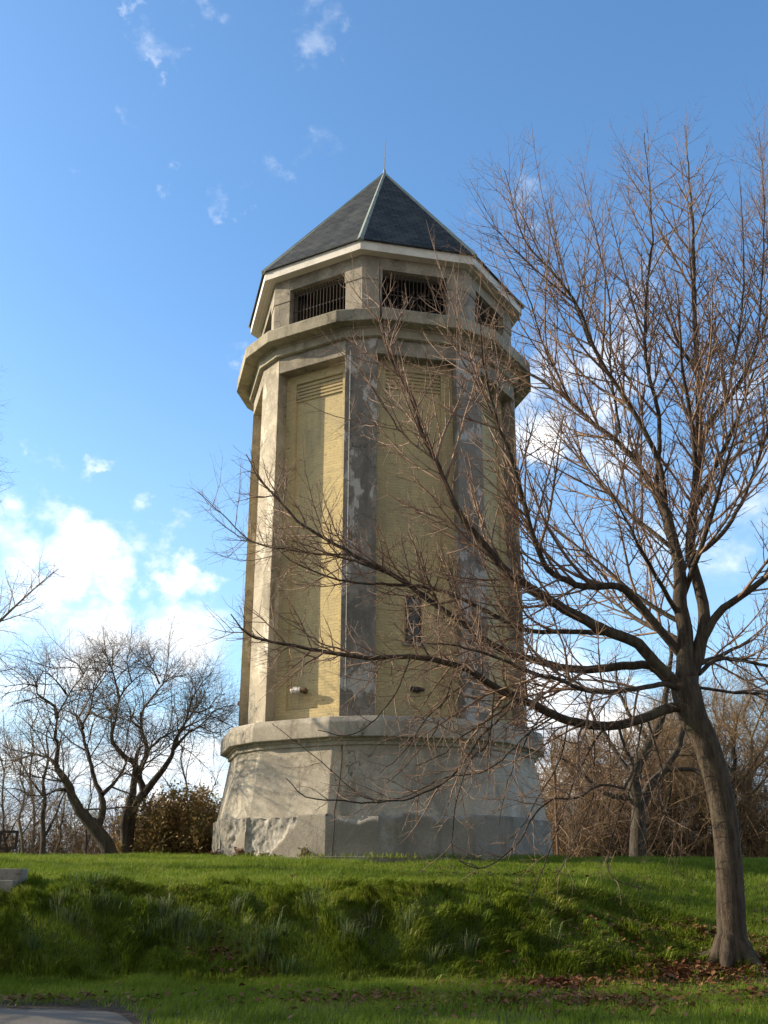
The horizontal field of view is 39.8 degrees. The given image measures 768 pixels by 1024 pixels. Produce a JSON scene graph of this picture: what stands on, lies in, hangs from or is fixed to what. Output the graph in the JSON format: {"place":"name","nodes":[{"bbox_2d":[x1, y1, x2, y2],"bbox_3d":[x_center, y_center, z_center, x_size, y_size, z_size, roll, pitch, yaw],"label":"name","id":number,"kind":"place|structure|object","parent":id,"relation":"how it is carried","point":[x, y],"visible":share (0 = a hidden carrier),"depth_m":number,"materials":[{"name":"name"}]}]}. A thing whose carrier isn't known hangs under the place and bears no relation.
{"place":"outdoors","nodes":[
{"label":"outdoors","id":0,"kind":"place"},
{"bbox_2d":[0,1008,131,1023],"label":"road","id":1,"kind":"structure","parent":0,"point":[32,1016],"depth_m":12.88,"materials":[{"name":"grey asphalt"}]},
{"bbox_2d":[0,851,767,1023],"bbox_3d":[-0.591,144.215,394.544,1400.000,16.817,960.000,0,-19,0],"label":"ground","id":2,"kind":"structure","parent":0,"point":[114,1008],"depth_m":16.96,"materials":[{"name":"green plant"}]},
{"bbox_2d":[0,831,18,849],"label":"metal frame","id":3,"kind":"object","parent":2,"relation":"on","point":[15,844],"visible":1,"depth_m":31.51,"materials":[{"name":"black metal"}]},
{"bbox_2d":[0,869,27,892],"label":"concrete steps","id":4,"kind":"structure","parent":2,"relation":"on","point":[10,878],"depth_m":18.61,"materials":[{"name":"grey concrete"}]},
{"bbox_2d":[0,727,41,853],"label":"sapling","id":5,"kind":"object","parent":2,"relation":"on","point":[3,834],"visible":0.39,"depth_m":37.29,"materials":[{"name":"brown plant"}]},
{"bbox_2d":[0,729,67,854],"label":"sapling","id":6,"kind":"object","parent":2,"relation":"on","point":[20,827],"visible":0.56,"depth_m":35.77,"materials":[{"name":"brown plant"}]},
{"bbox_2d":[0,365,80,688],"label":"bare tree","id":7,"kind":"object","parent":2,"relation":"on","point":[19,602],"visible":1,"depth_m":28.19,"materials":[{"name":"brown plant"}]},
{"bbox_2d":[0,719,86,854],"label":"sapling","id":8,"kind":"object","parent":2,"relation":"on","point":[43,834],"visible":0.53,"depth_m":34.92,"materials":[{"name":"brown plant"}]},
{"bbox_2d":[0,672,108,853],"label":"sapling","id":9,"kind":"object","parent":2,"relation":"on","point":[34,749],"visible":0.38,"depth_m":39.26,"materials":[{"name":"brown plant"}]},
{"bbox_2d":[37,781,106,853],"bbox_3d":[-11.098,10.581,36.760,2.225,3.091,3.196,-7,-20,21],"label":"sapling","id":10,"kind":"object","parent":2,"relation":"on","point":[56,851],"visible":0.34,"depth_m":36.55,"materials":[{"name":"brown plant"}]},
{"bbox_2d":[57,764,110,853],"bbox_3d":[-10.056,9.835,35.167,2.026,3.460,2.044,6,-20,-17],"label":"sapling","id":11,"kind":"object","parent":2,"relation":"on","point":[85,830],"visible":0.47,"depth_m":35.33,"materials":[{"name":"brown plant"}]},
{"bbox_2d":[0,602,176,854],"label":"gnarled tree","id":12,"kind":"object","parent":2,"relation":"on","point":[97,831],"visible":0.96,"depth_m":28.80,"materials":[{"name":"brown plant"}]},
{"bbox_2d":[0,765,223,855],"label":"brushwood","id":13,"kind":"object","parent":2,"relation":"on","point":[92,846],"visible":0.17,"depth_m":37.79,"materials":[{"name":"brown plant"}]},
{"bbox_2d":[55,608,245,853],"bbox_3d":[-6.542,6.122,30.460,6.366,7.029,4.977,0,-19,0],"label":"gnarled tree","id":14,"kind":"object","parent":2,"relation":"on","point":[127,826],"visible":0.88,"depth_m":30.23,"materials":[{"name":"brown plant"}]},
{"bbox_2d":[109,775,245,855],"bbox_3d":[-5.817,8.889,30.199,4.606,2.883,4.159,0,-19,0],"label":"shrub","id":15,"kind":"object","parent":2,"relation":"on","point":[182,829],"visible":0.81,"depth_m":29.54,"materials":[{"name":"dry reddish-brown leaves"},{"name":"brown twig"}]},
{"bbox_2d":[146,718,228,804],"bbox_3d":[-6.889,9.919,37.901,3.539,5.161,2.266,5,-20,-15],"label":"sapling","id":16,"kind":"object","parent":2,"relation":"on","point":[183,771],"visible":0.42,"depth_m":38.16,"materials":[{"name":"brown plant"}]},
{"bbox_2d":[209,849,223,855],"bbox_3d":[-4.127,8.501,26.371,0.436,0.284,0.349,-10,-21,27],"label":"weed","id":17,"kind":"object","parent":2,"relation":"on","point":[216,852],"visible":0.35,"depth_m":26.35,"materials":[{"name":"plant"}]},
{"bbox_2d":[231,847,244,856],"bbox_3d":[-3.536,8.212,25.555,0.370,0.335,0.413,-14,-24,36],"label":"weed","id":18,"kind":"object","parent":2,"relation":"on","point":[241,851],"visible":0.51,"depth_m":25.57,"materials":[{"name":"plant"}]},
{"bbox_2d":[236,850,267,856],"bbox_3d":[-3.111,8.169,25.165,0.835,0.310,0.357,0,-19,0],"label":"weed","id":19,"kind":"object","parent":2,"relation":"on","point":[252,852],"visible":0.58,"depth_m":25.22,"materials":[{"name":"green plant"}]},
{"bbox_2d":[12,869,572,977],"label":"pale grass","id":20,"kind":"structure","parent":2,"relation":"on","point":[177,918],"depth_m":17.15,"materials":[{"name":"green plant"}]},
{"bbox_2d":[297,844,308,856],"bbox_3d":[-1.810,7.899,24.481,0.442,0.464,0.378,11,-22,-28],"label":"weed","id":21,"kind":"object","parent":2,"relation":"on","point":[305,850],"visible":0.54,"depth_m":24.45,"materials":[{"name":"green plant"}]},
{"bbox_2d":[211,154,551,862],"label":"concrete tower","id":22,"kind":"structure","parent":2,"relation":"on","point":[383,217],"depth_m":28.28,"materials":[{"name":"yellow paint"}]},
{"bbox_2d":[290,687,307,693],"bbox_3d":[-2.138,4.561,27.107,0.437,0.185,0.315,-9,-21,26],"label":"floodlight","id":23,"kind":"object","parent":22,"relation":"attached to","point":[303,690],"visible":0.92,"depth_m":26.99,"materials":[{"name":"metal"}]},
{"bbox_2d":[403,596,424,646],"bbox_3d":[0.761,2.790,27.223,0.574,1.303,0.090,5,-20,-13],"label":"window","id":24,"kind":"structure","parent":22,"relation":"in","point":[416,620],"depth_m":27.24,"materials":[{"name":"grey glass"}]},
{"bbox_2d":[410,686,424,692],"bbox_3d":[0.821,4.454,26.593,0.350,0.148,0.254,6,-20,-16],"label":"floodlight","id":25,"kind":"object","parent":22,"relation":"attached to","point":[417,689],"visible":0.94,"depth_m":26.49,"materials":[{"name":"black metal"}]},
{"bbox_2d":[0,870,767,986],"bbox_3d":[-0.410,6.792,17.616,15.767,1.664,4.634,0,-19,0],"label":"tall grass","id":26,"kind":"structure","parent":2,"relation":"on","point":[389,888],"depth_m":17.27,"materials":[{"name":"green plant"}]},
{"bbox_2d":[0,861,767,1022],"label":"fallen leaves","id":27,"kind":"object","parent":2,"relation":"on","point":[682,968],"visible":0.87,"depth_m":15.41,"materials":[{"name":"brown plant"}]},
{"bbox_2d":[199,851,569,858],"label":"uncut grass","id":28,"kind":"structure","parent":2,"relation":"on","point":[452,856],"depth_m":24.16,"materials":[{"name":"green plant"}]},
{"bbox_2d":[167,75,767,973],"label":"maple tree","id":29,"kind":"object","parent":2,"relation":"on","point":[731,941],"visible":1,"depth_m":18.38,"materials":[{"name":"brown plant"}]},
{"bbox_2d":[553,770,559,854],"bbox_3d":[5.390,9.631,33.179,0.105,3.063,0.110,0,-19,0],"label":"steel post","id":30,"kind":"object","parent":2,"relation":"on","point":[555,806],"visible":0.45,"depth_m":33.20,"materials":[{"name":"grey metal"}]},
{"bbox_2d":[536,708,672,855],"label":"bare tree","id":31,"kind":"object","parent":2,"relation":"on","point":[597,753],"visible":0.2,"depth_m":43.43,"materials":[{"name":"brown plant"}]},
{"bbox_2d":[544,694,675,841],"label":"bare tree","id":32,"kind":"object","parent":2,"relation":"on","point":[629,708],"visible":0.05,"depth_m":49.03,"materials":[{"name":"brown plant"}]},
{"bbox_2d":[563,678,726,835],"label":"bare tree","id":33,"kind":"object","parent":2,"relation":"on","point":[707,706],"visible":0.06,"depth_m":46.21,"materials":[{"name":"brown plant"}]},
{"bbox_2d":[577,700,713,856],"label":"bare tree","id":34,"kind":"object","parent":2,"relation":"on","point":[666,784],"visible":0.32,"depth_m":40.55,"materials":[{"name":"brown plant"}]},
{"bbox_2d":[537,610,760,856],"bbox_3d":[8.928,7.484,36.547,7.640,8.718,3.863,0,-19,0],"label":"spreading tree","id":35,"kind":"object","parent":2,"relation":"on","point":[657,729],"visible":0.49,"depth_m":36.06,"materials":[{"name":"brown plant"}]},
{"bbox_2d":[535,728,767,857],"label":"thicket","id":36,"kind":"object","parent":2,"relation":"on","point":[705,847],"visible":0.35,"depth_m":40.15,"materials":[{"name":"brown plant"}]},
{"bbox_2d":[635,646,767,856],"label":"bare tree","id":37,"kind":"object","parent":2,"relation":"on","point":[758,720],"visible":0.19,"depth_m":43.41,"materials":[{"name":"brown plant"}]},
{"bbox_2d":[640,663,767,846],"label":"bare tree","id":38,"kind":"object","parent":2,"relation":"on","point":[721,699],"visible":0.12,"depth_m":44.69,"materials":[{"name":"brown plant"}]},
{"bbox_2d":[655,675,767,828],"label":"bare tree","id":39,"kind":"object","parent":2,"relation":"on","point":[756,717],"visible":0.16,"depth_m":45.51,"materials":[{"name":"brown plant"}]},
{"bbox_2d":[658,689,767,839],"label":"bare tree","id":40,"kind":"object","parent":2,"relation":"on","point":[733,735],"visible":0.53,"depth_m":40.35,"materials":[{"name":"brown plant"}]},
{"bbox_2d":[0,0,767,854],"label":"sky","id":41,"kind":"structure","parent":0,"point":[157,157],"materials":[{"name":"blue"}]},
{"bbox_2d":[529,713,625,822],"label":"bare tree","id":42,"kind":"object","parent":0,"point":[552,759],"visible":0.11,"depth_m":45.68,"materials":[{"name":"brown plant"}]}
]}

